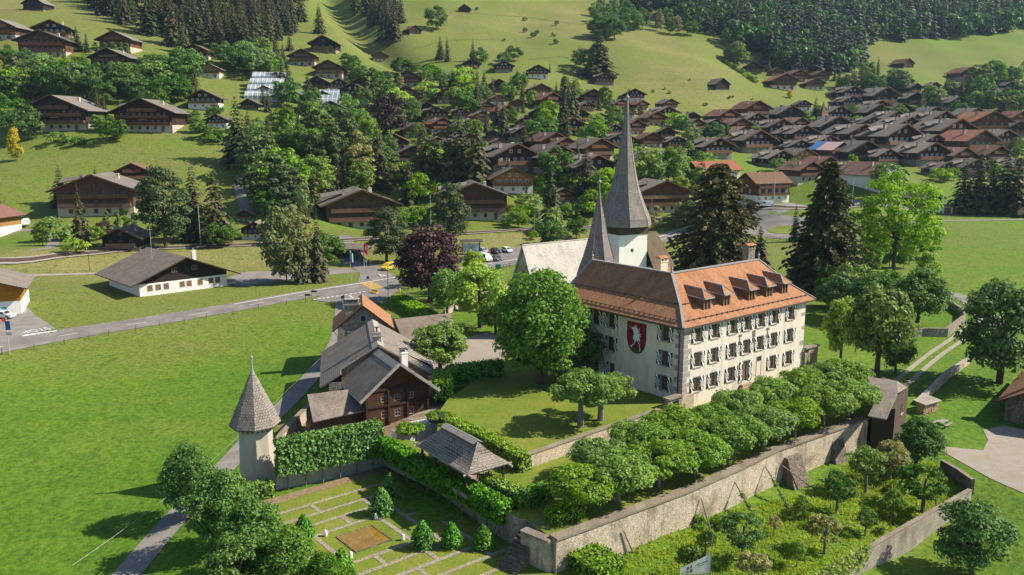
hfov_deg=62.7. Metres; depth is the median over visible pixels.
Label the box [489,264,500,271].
green board
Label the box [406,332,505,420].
courtyard
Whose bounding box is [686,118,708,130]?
chalet
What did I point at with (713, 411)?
pollard tree
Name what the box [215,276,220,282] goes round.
window
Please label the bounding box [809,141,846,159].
striped roof house
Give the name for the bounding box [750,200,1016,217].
village street
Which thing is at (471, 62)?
chalet
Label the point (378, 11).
spruce tree
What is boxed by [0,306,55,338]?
petrol yard
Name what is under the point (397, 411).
window
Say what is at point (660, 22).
birch tree
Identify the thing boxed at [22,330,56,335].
stop line
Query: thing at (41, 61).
broadleaf tree
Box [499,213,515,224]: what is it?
broadleaf tree
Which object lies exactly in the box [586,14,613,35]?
broadleaf tree
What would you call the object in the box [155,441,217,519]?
lane tree
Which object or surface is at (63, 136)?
shrub
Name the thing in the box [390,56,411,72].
broadleaf tree
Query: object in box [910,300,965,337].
drive wall
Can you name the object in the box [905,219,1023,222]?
field path
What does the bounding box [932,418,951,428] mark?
picnic table
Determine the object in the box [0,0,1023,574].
ground
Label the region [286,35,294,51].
brown spruce
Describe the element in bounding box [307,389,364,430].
annex
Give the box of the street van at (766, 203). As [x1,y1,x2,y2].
[759,201,773,206]
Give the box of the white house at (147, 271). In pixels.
[95,227,240,296]
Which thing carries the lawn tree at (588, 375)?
on the lawn at (519, 408)
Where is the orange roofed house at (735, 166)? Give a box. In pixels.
[683,160,743,178]
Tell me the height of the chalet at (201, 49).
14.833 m
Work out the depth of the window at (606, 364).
116.00 m
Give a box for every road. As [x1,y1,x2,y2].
[0,221,745,352]
[332,235,398,284]
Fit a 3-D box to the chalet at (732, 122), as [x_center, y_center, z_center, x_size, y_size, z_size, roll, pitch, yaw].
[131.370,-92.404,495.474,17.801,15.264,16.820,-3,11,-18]
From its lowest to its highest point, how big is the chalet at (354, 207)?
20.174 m
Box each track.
[894,315,994,380]
[905,316,1000,384]
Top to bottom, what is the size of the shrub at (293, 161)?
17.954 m
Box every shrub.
[30,216,77,240]
[42,131,72,143]
[59,237,91,251]
[67,136,87,144]
[85,226,105,238]
[190,123,217,136]
[201,133,222,141]
[215,127,239,138]
[243,120,271,134]
[247,143,302,174]
[254,214,265,220]
[257,153,312,187]
[301,119,329,137]
[338,92,359,106]
[353,108,372,122]
[386,88,413,101]
[393,161,420,179]
[394,269,426,286]
[396,207,411,219]
[406,207,425,217]
[412,108,423,117]
[412,205,434,222]
[414,145,447,172]
[415,80,439,94]
[419,62,440,79]
[450,75,470,87]
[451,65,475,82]
[461,118,483,133]
[502,85,517,99]
[509,204,521,211]
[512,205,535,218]
[526,230,538,239]
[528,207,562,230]
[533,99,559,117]
[558,170,586,187]
[559,202,577,217]
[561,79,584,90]
[565,542,626,574]
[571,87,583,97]
[577,117,612,137]
[578,188,606,204]
[582,201,595,212]
[612,143,666,177]
[645,153,683,177]
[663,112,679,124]
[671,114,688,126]
[677,140,694,149]
[681,546,704,560]
[686,184,702,191]
[693,513,707,529]
[697,152,716,160]
[710,515,722,525]
[713,521,722,531]
[763,553,774,568]
[769,157,786,168]
[803,111,815,120]
[848,154,858,160]
[873,525,886,534]
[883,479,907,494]
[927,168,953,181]
[989,162,1002,172]
[1012,144,1023,158]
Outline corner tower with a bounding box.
[229,354,280,485]
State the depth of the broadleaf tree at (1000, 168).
385.20 m
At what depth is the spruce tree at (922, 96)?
595.61 m
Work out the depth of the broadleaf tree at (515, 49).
594.52 m
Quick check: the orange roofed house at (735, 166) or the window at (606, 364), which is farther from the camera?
the orange roofed house at (735, 166)
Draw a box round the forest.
[628,0,1023,74]
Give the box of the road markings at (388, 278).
[236,226,689,303]
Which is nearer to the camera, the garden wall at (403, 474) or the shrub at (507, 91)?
the garden wall at (403, 474)
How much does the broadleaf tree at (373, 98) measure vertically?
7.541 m
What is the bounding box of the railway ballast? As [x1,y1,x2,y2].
[0,202,863,263]
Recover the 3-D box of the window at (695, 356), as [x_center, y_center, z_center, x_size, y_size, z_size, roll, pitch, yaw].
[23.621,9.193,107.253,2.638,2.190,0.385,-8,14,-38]
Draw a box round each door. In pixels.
[739,359,751,382]
[755,355,761,376]
[944,207,950,212]
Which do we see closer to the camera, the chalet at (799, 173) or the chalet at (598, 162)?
the chalet at (598, 162)
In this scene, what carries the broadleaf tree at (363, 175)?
on the ground at (94, 430)
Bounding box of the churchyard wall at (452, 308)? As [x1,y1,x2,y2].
[443,283,508,313]
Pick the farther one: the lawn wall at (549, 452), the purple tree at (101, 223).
the purple tree at (101, 223)
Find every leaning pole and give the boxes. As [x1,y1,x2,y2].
[623,530,633,552]
[700,498,711,530]
[735,482,760,523]
[765,466,790,507]
[779,463,817,490]
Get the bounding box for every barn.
[20,0,55,11]
[319,319,433,391]
[403,25,422,34]
[458,4,471,12]
[707,78,731,89]
[889,58,915,67]
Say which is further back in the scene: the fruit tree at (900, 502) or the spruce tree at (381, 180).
the spruce tree at (381, 180)
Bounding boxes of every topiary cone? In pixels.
[293,513,315,538]
[334,548,353,574]
[367,486,394,517]
[381,472,401,499]
[410,520,435,550]
[440,521,462,549]
[472,522,494,550]
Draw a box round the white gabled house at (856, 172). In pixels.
[839,161,909,192]
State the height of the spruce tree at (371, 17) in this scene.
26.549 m
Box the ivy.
[812,542,872,574]
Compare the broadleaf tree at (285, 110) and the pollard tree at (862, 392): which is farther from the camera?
the broadleaf tree at (285, 110)
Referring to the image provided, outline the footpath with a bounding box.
[32,272,96,275]
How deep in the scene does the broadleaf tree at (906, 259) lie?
214.36 m
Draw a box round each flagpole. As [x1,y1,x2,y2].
[350,251,352,273]
[363,242,367,277]
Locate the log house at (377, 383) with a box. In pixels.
[336,347,440,425]
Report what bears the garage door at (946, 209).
in the garage row
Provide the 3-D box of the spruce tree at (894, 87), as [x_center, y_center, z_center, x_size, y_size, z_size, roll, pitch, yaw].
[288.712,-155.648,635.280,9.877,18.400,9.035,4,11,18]
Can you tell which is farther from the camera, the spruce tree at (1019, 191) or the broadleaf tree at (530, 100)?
the broadleaf tree at (530, 100)
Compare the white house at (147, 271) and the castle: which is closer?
the castle
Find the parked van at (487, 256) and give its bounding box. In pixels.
[477,252,492,260]
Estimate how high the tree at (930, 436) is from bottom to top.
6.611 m
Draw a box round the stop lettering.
[23,327,49,332]
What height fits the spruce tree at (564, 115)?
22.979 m
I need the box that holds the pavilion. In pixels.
[414,423,512,498]
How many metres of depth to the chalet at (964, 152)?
417.04 m
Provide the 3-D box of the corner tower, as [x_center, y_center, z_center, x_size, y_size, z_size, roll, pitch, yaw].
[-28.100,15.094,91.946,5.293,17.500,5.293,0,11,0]
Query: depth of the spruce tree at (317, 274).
201.17 m
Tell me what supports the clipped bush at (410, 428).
in the planter
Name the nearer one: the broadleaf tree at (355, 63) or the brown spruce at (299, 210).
the brown spruce at (299, 210)
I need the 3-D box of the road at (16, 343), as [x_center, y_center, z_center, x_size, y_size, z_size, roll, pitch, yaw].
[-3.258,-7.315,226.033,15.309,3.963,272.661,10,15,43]
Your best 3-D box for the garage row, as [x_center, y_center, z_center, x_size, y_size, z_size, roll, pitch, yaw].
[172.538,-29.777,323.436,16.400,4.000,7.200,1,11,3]
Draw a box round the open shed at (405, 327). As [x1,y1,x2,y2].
[389,313,453,343]
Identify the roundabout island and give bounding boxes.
[767,226,800,233]
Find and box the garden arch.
[802,343,819,366]
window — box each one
[146,285,152,291]
[155,284,160,290]
[163,283,169,289]
[171,267,176,272]
[179,281,184,287]
[186,280,191,286]
[191,264,196,269]
[197,278,202,285]
[208,277,214,283]
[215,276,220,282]
[359,315,366,321]
[381,395,386,402]
[381,410,386,418]
[394,393,399,400]
[395,408,400,415]
[409,391,413,397]
[409,406,413,413]
[588,309,601,325]
[590,358,598,372]
[603,313,617,329]
[603,335,616,352]
[604,361,614,374]
[655,373,671,392]
[656,349,672,367]
[657,325,672,342]
[690,375,703,393]
[691,350,704,368]
[692,326,705,343]
[707,371,719,388]
[708,346,721,363]
[709,322,722,339]
[725,365,737,382]
[726,342,738,359]
[727,318,739,335]
[740,338,752,355]
[741,315,753,331]
[754,335,766,351]
[755,312,767,328]
[767,354,778,370]
[768,331,779,347]
[769,309,780,324]
[783,350,793,365]
[784,327,795,343]
[785,305,796,320]
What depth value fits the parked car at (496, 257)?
235.00 m
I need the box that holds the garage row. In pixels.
[940,204,977,212]
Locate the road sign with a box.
[1,318,11,354]
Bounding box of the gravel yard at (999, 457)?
[941,426,1023,492]
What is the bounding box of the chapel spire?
[576,176,615,275]
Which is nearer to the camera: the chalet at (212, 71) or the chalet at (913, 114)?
the chalet at (212, 71)
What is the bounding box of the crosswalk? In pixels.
[360,281,382,288]
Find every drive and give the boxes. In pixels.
[12,229,59,250]
[947,292,999,326]
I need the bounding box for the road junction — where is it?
[316,281,402,307]
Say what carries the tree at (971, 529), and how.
on the ground at (94, 430)
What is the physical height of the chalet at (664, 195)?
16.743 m
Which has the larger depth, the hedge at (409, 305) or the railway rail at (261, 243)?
the railway rail at (261, 243)
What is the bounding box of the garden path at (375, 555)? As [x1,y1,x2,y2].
[234,482,508,574]
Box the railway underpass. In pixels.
[325,243,374,262]
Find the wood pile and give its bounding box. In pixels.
[913,395,941,414]
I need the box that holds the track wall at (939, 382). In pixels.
[915,358,969,404]
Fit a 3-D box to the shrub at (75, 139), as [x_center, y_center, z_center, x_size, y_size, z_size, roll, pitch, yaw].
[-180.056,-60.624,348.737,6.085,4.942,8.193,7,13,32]
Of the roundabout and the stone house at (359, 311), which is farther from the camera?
the roundabout
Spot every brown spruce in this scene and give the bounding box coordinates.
[24,64,42,99]
[79,77,88,100]
[107,68,118,96]
[148,0,161,32]
[159,0,175,33]
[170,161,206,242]
[175,0,184,13]
[190,65,200,92]
[192,0,201,14]
[192,164,236,243]
[210,0,217,23]
[210,0,222,33]
[216,11,225,38]
[219,7,230,39]
[220,2,232,27]
[227,12,243,45]
[241,110,252,134]
[245,0,252,23]
[247,12,260,44]
[250,0,267,44]
[263,9,278,43]
[263,119,274,149]
[273,37,280,54]
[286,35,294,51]
[286,162,292,195]
[289,0,299,32]
[292,189,306,223]
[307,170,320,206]
[323,124,346,183]
[332,161,342,190]
[339,160,346,178]
[340,163,350,189]
[359,0,369,14]
[365,0,377,19]
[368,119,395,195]
[392,0,399,17]
[397,160,420,205]
[400,117,437,196]
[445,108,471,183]
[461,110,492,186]
[482,72,488,86]
[488,79,495,95]
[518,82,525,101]
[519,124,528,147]
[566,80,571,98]
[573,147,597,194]
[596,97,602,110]
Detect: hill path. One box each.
[393,38,498,57]
[472,13,575,23]
[535,56,572,61]
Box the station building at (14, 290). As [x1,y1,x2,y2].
[0,268,35,313]
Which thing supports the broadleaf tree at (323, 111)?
on the ground at (94, 430)
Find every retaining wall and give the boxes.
[520,527,552,572]
[549,416,868,572]
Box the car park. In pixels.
[462,247,520,261]
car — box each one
[0,310,15,318]
[381,261,395,269]
[480,247,488,252]
[490,248,501,253]
[492,255,502,260]
[501,246,512,252]
[746,201,759,210]
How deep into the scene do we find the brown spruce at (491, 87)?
504.99 m
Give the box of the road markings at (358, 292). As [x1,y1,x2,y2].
[313,274,394,299]
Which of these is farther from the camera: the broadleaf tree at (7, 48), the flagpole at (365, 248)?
the broadleaf tree at (7, 48)
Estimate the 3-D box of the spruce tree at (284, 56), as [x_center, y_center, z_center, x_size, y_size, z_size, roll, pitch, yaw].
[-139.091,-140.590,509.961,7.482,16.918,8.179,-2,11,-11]
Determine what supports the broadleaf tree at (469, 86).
on the ground at (94, 430)
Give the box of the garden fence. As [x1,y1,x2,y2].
[403,287,442,313]
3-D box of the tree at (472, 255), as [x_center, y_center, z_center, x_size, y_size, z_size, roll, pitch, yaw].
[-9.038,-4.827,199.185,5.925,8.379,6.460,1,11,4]
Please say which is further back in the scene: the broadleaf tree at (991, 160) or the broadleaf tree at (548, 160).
the broadleaf tree at (991, 160)
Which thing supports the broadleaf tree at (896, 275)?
on the ground at (94, 430)
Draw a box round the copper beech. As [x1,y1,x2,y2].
[393,221,464,302]
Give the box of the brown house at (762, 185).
[736,171,792,205]
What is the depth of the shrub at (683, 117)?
483.12 m
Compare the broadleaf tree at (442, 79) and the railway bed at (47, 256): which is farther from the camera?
the broadleaf tree at (442, 79)
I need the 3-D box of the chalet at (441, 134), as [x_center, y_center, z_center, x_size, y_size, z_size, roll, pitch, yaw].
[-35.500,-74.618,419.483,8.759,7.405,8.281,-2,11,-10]
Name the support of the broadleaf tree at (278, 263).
on the ground at (94, 430)
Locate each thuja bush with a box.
[91,42,99,51]
[102,211,110,227]
[110,42,117,49]
[113,210,120,227]
[118,42,124,50]
[121,209,132,226]
[124,43,131,53]
[131,212,137,225]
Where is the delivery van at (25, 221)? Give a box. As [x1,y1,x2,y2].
[21,218,29,225]
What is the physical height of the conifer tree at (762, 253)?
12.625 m
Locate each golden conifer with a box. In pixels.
[6,126,23,160]
[787,90,793,97]
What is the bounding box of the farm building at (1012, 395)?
[996,371,1023,423]
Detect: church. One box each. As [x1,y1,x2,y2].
[508,86,674,309]
[816,102,828,118]
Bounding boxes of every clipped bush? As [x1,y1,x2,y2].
[395,421,424,434]
[425,409,455,423]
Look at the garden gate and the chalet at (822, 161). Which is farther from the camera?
the chalet at (822, 161)
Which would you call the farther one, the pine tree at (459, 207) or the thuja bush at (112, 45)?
the thuja bush at (112, 45)
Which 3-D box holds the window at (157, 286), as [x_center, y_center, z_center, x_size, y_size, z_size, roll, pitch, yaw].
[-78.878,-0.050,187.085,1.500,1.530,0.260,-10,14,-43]
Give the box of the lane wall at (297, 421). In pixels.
[274,403,309,457]
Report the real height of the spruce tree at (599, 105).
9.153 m
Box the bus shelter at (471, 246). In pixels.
[459,239,482,254]
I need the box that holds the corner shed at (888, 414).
[867,376,908,450]
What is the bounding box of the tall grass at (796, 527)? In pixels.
[621,455,961,574]
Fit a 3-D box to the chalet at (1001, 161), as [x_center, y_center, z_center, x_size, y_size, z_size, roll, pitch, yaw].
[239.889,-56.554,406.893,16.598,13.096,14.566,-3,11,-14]
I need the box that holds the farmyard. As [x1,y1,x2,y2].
[276,413,425,437]
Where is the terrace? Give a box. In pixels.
[395,382,872,544]
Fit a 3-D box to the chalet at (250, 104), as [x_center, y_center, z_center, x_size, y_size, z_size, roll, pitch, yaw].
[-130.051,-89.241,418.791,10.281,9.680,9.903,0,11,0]
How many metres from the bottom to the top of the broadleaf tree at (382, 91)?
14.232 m
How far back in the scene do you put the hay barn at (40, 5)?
569.84 m
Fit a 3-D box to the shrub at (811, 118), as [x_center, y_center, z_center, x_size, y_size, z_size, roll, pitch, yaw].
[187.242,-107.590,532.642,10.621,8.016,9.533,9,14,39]
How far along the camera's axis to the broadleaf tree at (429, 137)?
357.74 m
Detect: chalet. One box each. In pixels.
[0,19,33,39]
[0,204,27,236]
[11,29,84,56]
[16,94,109,132]
[29,19,80,38]
[45,172,146,216]
[86,48,137,69]
[93,30,145,53]
[95,224,154,250]
[106,98,192,133]
[112,162,150,181]
[181,43,213,60]
[183,89,226,109]
[198,62,225,78]
[204,114,232,128]
[235,208,260,221]
[237,219,269,239]
[238,98,263,110]
[266,113,294,124]
[273,104,300,119]
[281,91,306,103]
[286,48,321,66]
[303,76,331,88]
[307,35,343,53]
[311,60,347,79]
[314,91,330,98]
[316,186,403,229]
[326,101,345,114]
[329,78,347,88]
[339,82,372,104]
[343,69,348,77]
[352,78,371,87]
[364,106,381,116]
[371,51,388,60]
[384,134,410,150]
[393,70,421,86]
[395,145,416,163]
[397,122,430,138]
[398,86,422,101]
[413,136,443,147]
[417,102,434,111]
[421,107,450,121]
[422,117,451,134]
[432,131,448,138]
[434,87,465,103]
[434,180,513,220]
[442,132,486,146]
[450,108,471,118]
[452,119,483,131]
[461,58,481,68]
[467,111,493,122]
[473,101,494,111]
[482,142,538,174]
[485,94,507,104]
[485,129,498,139]
[486,167,538,195]
[487,79,507,90]
[487,105,520,118]
[487,138,508,144]
[492,61,514,72]
[506,127,536,141]
[507,99,527,108]
[514,117,533,126]
[525,83,552,93]
[525,92,561,107]
[526,64,550,79]
[526,107,539,118]
[526,132,564,146]
[529,144,575,175]
[544,186,579,204]
[547,137,575,145]
[549,153,616,192]
[553,117,586,135]
[566,138,619,160]
[576,102,596,111]
[578,89,606,103]
[579,109,590,121]
[590,73,616,85]
[602,99,630,107]
[602,124,622,133]
[603,132,636,146]
[617,106,636,119]
[618,119,648,133]
[619,88,647,101]
[629,100,650,109]
[634,111,668,126]
[634,132,665,147]
[634,150,656,168]
[638,178,696,212]
[646,106,681,119]
[654,127,677,137]
[655,98,680,109]
[662,136,689,148]
[676,149,697,157]
[684,112,702,118]
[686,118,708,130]
[686,137,738,159]
[690,129,716,136]
[702,109,742,120]
[704,119,726,130]
[722,118,755,129]
[722,129,779,153]
[730,126,753,131]
[731,100,773,117]
[738,112,768,122]
[741,61,764,73]
[748,149,798,167]
[755,119,794,135]
[762,73,800,91]
[768,67,785,74]
[769,105,807,118]
[770,125,821,140]
[772,137,785,149]
[775,160,824,185]
[776,140,811,149]
[783,148,820,160]
[784,69,809,81]
[784,117,811,124]
[789,63,810,72]
[791,100,813,110]
[798,78,826,90]
[802,135,841,144]
[802,156,837,170]
[807,70,831,80]
[807,115,852,134]
[812,106,854,119]
[821,123,870,140]
[825,85,867,99]
[826,161,853,169]
[827,96,863,108]
[836,139,883,160]
[851,103,886,117]
[851,116,879,123]
[852,123,923,148]
[856,100,891,106]
[861,148,903,162]
[862,86,903,103]
[866,110,904,118]
[873,116,919,124]
[889,103,915,112]
[892,142,952,166]
[897,92,924,104]
[898,112,924,117]
[900,83,923,92]
[902,190,946,206]
[908,134,945,145]
[911,106,945,112]
[912,118,981,133]
[916,111,957,120]
[918,161,960,176]
[922,82,942,87]
[930,96,965,110]
[939,129,1002,147]
[943,147,979,161]
[945,66,981,81]
[948,158,993,177]
[950,83,969,95]
[951,107,983,115]
[957,110,1015,129]
[970,145,1014,161]
[983,109,1003,111]
[989,129,1022,148]
[989,157,1023,174]
[999,82,1014,89]
[1000,111,1023,121]
[1006,121,1023,136]
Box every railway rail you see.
[27,205,855,259]
[29,205,807,257]
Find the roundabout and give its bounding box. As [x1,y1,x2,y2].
[742,214,805,238]
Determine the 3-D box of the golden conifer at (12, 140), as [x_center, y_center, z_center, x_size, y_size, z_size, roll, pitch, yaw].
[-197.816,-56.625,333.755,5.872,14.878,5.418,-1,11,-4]
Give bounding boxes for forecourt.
[228,268,357,286]
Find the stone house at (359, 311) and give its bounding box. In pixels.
[332,294,394,341]
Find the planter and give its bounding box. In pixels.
[392,419,437,441]
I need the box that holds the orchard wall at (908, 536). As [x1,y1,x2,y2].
[822,488,971,574]
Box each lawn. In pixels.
[206,466,577,574]
[437,362,685,451]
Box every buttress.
[782,453,808,490]
[830,438,847,464]
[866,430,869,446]
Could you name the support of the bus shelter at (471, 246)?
on the ground at (94, 430)
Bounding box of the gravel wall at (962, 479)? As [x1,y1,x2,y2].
[940,459,974,494]
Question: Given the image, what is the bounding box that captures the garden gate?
[663,393,683,409]
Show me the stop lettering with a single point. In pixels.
(46, 328)
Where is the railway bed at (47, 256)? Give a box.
[0,204,862,261]
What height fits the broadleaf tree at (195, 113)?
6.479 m
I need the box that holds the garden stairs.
[497,521,535,574]
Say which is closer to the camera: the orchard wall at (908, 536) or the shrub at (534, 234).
the orchard wall at (908, 536)
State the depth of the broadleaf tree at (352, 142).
349.20 m
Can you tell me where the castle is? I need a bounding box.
[563,243,815,408]
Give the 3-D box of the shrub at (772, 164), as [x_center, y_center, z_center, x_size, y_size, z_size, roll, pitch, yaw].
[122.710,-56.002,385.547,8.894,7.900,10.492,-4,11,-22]
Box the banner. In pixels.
[680,534,712,574]
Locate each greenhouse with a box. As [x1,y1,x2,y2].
[244,72,286,101]
[317,89,339,103]
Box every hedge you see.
[246,476,275,499]
[272,417,384,489]
[375,435,513,536]
[390,294,438,316]
[432,366,453,400]
[444,415,532,473]
[445,357,505,385]
[476,471,525,505]
[518,479,554,509]
[544,500,586,526]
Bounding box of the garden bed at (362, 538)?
[336,525,391,552]
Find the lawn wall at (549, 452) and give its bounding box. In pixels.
[526,408,659,467]
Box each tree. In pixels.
[0,44,16,65]
[0,65,18,92]
[0,67,27,100]
[0,92,24,127]
[0,105,45,140]
[3,66,39,96]
[7,48,37,65]
[8,56,25,75]
[20,53,53,76]
[28,53,53,75]
[31,60,64,94]
[32,226,51,245]
[45,165,65,207]
[52,67,72,86]
[52,67,83,95]
[53,58,73,80]
[63,55,88,72]
[64,61,92,91]
[68,185,96,247]
[72,26,82,51]
[73,58,100,77]
[81,68,107,94]
[83,32,90,52]
[86,0,98,8]
[89,77,116,100]
[89,114,104,129]
[92,0,107,15]
[93,88,104,118]
[93,221,112,232]
[94,116,129,141]
[100,91,109,117]
[102,61,120,82]
[103,63,141,96]
[105,0,114,16]
[111,62,132,77]
[112,0,123,20]
[114,0,140,16]
[115,0,134,25]
[118,66,150,87]
[120,74,150,97]
[125,0,137,21]
[128,59,148,73]
[132,164,193,246]
[134,0,161,36]
[134,87,170,102]
[136,54,153,64]
[139,60,176,92]
[144,52,155,62]
[146,73,187,100]
[146,225,161,238]
[153,50,202,80]
[155,0,165,33]
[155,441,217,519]
[159,0,180,47]
[162,0,176,19]
[165,74,194,101]
[167,225,181,238]
[171,46,206,72]
[173,11,192,46]
[174,5,179,23]
[174,25,187,48]
[176,0,188,21]
[177,5,189,34]
[183,0,199,33]
[183,465,256,544]
[185,110,201,119]
[186,1,208,43]
[188,117,203,130]
[190,0,202,27]
[197,0,206,23]
[200,531,266,574]
[202,0,212,31]
[202,223,242,245]
[203,104,223,117]
[204,13,213,42]
[205,12,224,47]
[206,41,229,61]
[213,0,228,18]
[215,96,249,169]
[216,51,239,72]
[218,496,289,574]
[222,0,233,16]
[223,13,233,48]
[225,43,256,72]
[228,1,235,30]
[229,133,288,200]
[232,40,257,64]
[233,134,262,176]
[236,0,248,34]
[236,3,247,33]
[238,13,252,47]
[241,47,262,69]
[242,0,248,11]
[242,47,276,74]
[246,0,253,24]
[246,174,257,195]
[247,523,315,574]
[248,0,263,35]
[251,117,264,129]
[251,127,273,162]
[252,36,273,52]
[253,182,287,206]
[256,204,311,282]
[257,195,280,215]
[260,6,266,34]
[260,57,279,71]
[260,81,265,107]
[262,0,276,35]
[262,164,308,202]
[264,87,272,112]
[264,108,288,128]
[269,76,301,103]
[269,222,286,237]
[270,0,284,32]
[270,123,310,157]
[270,184,294,211]
[272,37,278,59]
[273,0,283,23]
[273,5,284,40]
[273,54,284,70]
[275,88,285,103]
[277,52,288,88]
[278,45,287,68]
[278,106,297,127]
[280,0,292,31]
[280,119,294,132]
[282,204,302,238]
[283,4,294,35]
[285,59,294,89]
[286,0,297,11]
[287,188,309,208]
[289,206,310,284]
[292,179,309,195]
[294,97,316,116]
[295,0,309,20]
[296,214,313,244]
[297,163,316,189]
[299,87,323,106]
[300,104,343,167]
[302,105,327,135]
[302,201,311,223]
[303,75,312,91]
[303,100,319,118]
[303,154,336,192]
[303,550,357,574]
[307,193,314,217]
[307,208,330,283]
[308,230,345,268]
[311,2,327,34]
[314,130,347,160]
[319,168,336,192]
[324,103,337,118]
[333,108,361,175]
[336,103,357,125]
[339,53,361,66]
[341,159,375,190]
[344,130,375,182]
[346,135,386,169]
[348,61,362,74]
[348,65,369,78]
[349,0,362,12]
[352,86,372,107]
[353,85,359,108]
[356,140,391,167]
[357,67,380,81]
[357,117,381,137]
[361,206,408,262]
[365,1,376,27]
[366,78,383,93]
[367,146,399,173]
[371,71,395,87]
[371,87,385,95]
[371,92,409,133]
[371,93,376,105]
[373,0,394,44]
[374,0,382,24]
[375,78,396,88]
[376,85,396,97]
[378,0,385,29]
[383,134,398,151]
[387,0,402,40]
[387,161,400,180]
[388,0,393,21]
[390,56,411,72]
[391,160,410,177]
[395,72,404,86]
[396,98,414,117]
[396,212,411,228]
[397,0,406,23]
[397,97,421,118]
[401,62,421,71]
[402,170,443,203]
[406,207,418,228]
[409,124,426,138]
[410,318,468,368]
[416,135,442,160]
[420,131,442,192]
[424,5,447,30]
[425,89,436,99]
[428,267,461,312]
[430,182,471,236]
[433,39,444,59]
[433,72,449,88]
[434,68,451,84]
[435,122,467,191]
[442,86,463,107]
[444,40,450,61]
[446,260,506,327]
[449,118,464,132]
[451,96,464,107]
[451,138,474,167]
[452,68,455,86]
[456,90,474,108]
[462,139,488,167]
[462,249,486,267]
[463,84,479,95]
[467,98,482,112]
[468,79,476,91]
[469,47,488,65]
[470,78,480,108]
[471,65,479,80]
[471,86,490,100]
[476,302,500,333]
[481,87,491,99]
[482,110,491,132]
[491,267,590,383]
[492,99,499,125]
[496,51,510,61]
[496,95,508,139]
[496,106,517,123]
[499,82,511,94]
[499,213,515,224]
[504,210,529,227]
[506,45,523,58]
[506,74,515,97]
[508,83,514,101]
[511,72,527,88]
[514,193,542,209]
[520,102,525,112]
[523,116,557,136]
[526,90,536,104]
[528,208,539,216]
[534,176,547,191]
[537,145,575,186]
[538,108,552,116]
[539,165,564,222]
[539,220,569,241]
[539,232,550,242]
[542,115,558,131]
[546,463,619,505]
[548,366,622,427]
[556,69,570,118]
[557,92,576,135]
[560,77,569,88]
[561,323,605,372]
[564,116,569,136]
[564,216,589,237]
[565,371,637,420]
[566,437,628,468]
[567,70,583,121]
[570,50,583,67]
[574,43,608,66]
[576,141,580,154]
[577,202,590,215]
[578,29,618,79]
[583,447,660,502]
[585,113,608,129]
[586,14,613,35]
[586,167,614,191]
[588,2,601,14]
[590,8,600,18]
[596,11,619,37]
[598,85,612,103]
[600,4,618,20]
[602,190,609,203]
[604,17,626,39]
[604,103,615,113]
[604,112,623,125]
[605,418,671,453]
[607,0,618,7]
[610,107,622,122]
[613,2,624,14]
[618,0,635,12]
[619,6,634,20]
[622,9,643,27]
[626,438,698,486]
[632,9,651,25]
[637,101,644,114]
[638,403,702,440]
[639,149,668,179]
[649,206,663,228]
[655,13,664,31]
[658,7,675,25]
[660,213,678,225]
[662,146,691,179]
[664,22,675,31]
[665,163,768,270]
[671,176,689,187]
[672,15,683,31]
[673,428,733,475]
[674,115,689,130]
[674,200,698,225]
[681,127,702,140]
[682,20,698,34]
[682,119,695,130]
[685,403,733,421]
[687,150,706,161]
[688,166,705,178]
[694,170,704,190]
[694,529,716,553]
[699,414,772,459]
[702,121,724,137]
[709,387,764,415]
[718,511,765,557]
[722,41,744,61]
[725,121,729,134]
[727,41,749,63]
[732,404,799,447]
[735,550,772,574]
[747,376,798,404]
[751,125,762,129]
[755,226,774,269]
[765,59,771,71]
[765,396,824,436]
[768,514,782,534]
[778,161,875,297]
[778,367,828,389]
[788,206,799,241]
[789,382,860,426]
[790,539,806,566]
[793,494,813,519]
[798,361,851,385]
[805,514,842,553]
[811,96,818,118]
[812,266,839,292]
[813,275,845,304]
[818,468,860,512]
[819,295,860,359]
[822,357,875,381]
[822,376,883,416]
[824,271,862,316]
[829,261,876,293]
[832,67,836,81]
[835,66,841,87]
[836,75,852,86]
[842,272,902,316]
[843,184,850,193]
[844,104,857,114]
[844,445,887,494]
[848,170,946,271]
[848,280,920,376]
[851,70,860,85]
[854,505,880,535]
[858,59,876,74]
[858,65,870,79]
[859,71,870,84]
[860,244,884,269]
[863,72,881,87]
[868,161,908,194]
[870,72,887,85]
[873,248,889,265]
[874,233,903,266]
[875,338,918,374]
[875,439,910,480]
[876,59,880,75]
[877,268,894,279]
[881,489,906,517]
[882,104,909,112]
[884,68,905,85]
[887,70,912,91]
[889,414,948,464]
[890,70,897,90]
[890,272,917,289]
[894,266,957,327]
[896,249,914,267]
[896,463,949,512]
[915,233,942,253]
[916,251,942,285]
[918,89,926,106]
[923,84,940,103]
[924,91,930,106]
[932,497,1020,574]
[935,89,947,101]
[942,81,958,95]
[943,168,954,179]
[944,78,957,90]
[945,162,979,214]
[950,100,967,110]
[951,167,961,180]
[953,277,1023,383]
[957,75,966,98]
[965,152,998,215]
[966,90,982,107]
[967,80,991,97]
[968,63,995,80]
[971,75,983,82]
[975,93,990,108]
[977,74,996,90]
[978,90,999,108]
[980,90,1007,108]
[982,67,996,78]
[984,158,1003,206]
[987,149,1023,215]
[987,158,998,163]
[988,59,1000,77]
[991,61,1008,79]
[991,158,1023,217]
[996,167,1007,178]
[1001,87,1022,109]
[1004,71,1017,81]
[1005,65,1015,81]
[1005,95,1018,110]
[1007,136,1023,148]
[1010,92,1023,110]
[1011,150,1019,157]
[1012,66,1023,79]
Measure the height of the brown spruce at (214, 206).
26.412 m
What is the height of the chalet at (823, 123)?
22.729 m
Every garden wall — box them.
[274,457,383,489]
[384,461,519,509]
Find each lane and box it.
[111,304,343,574]
[234,175,249,210]

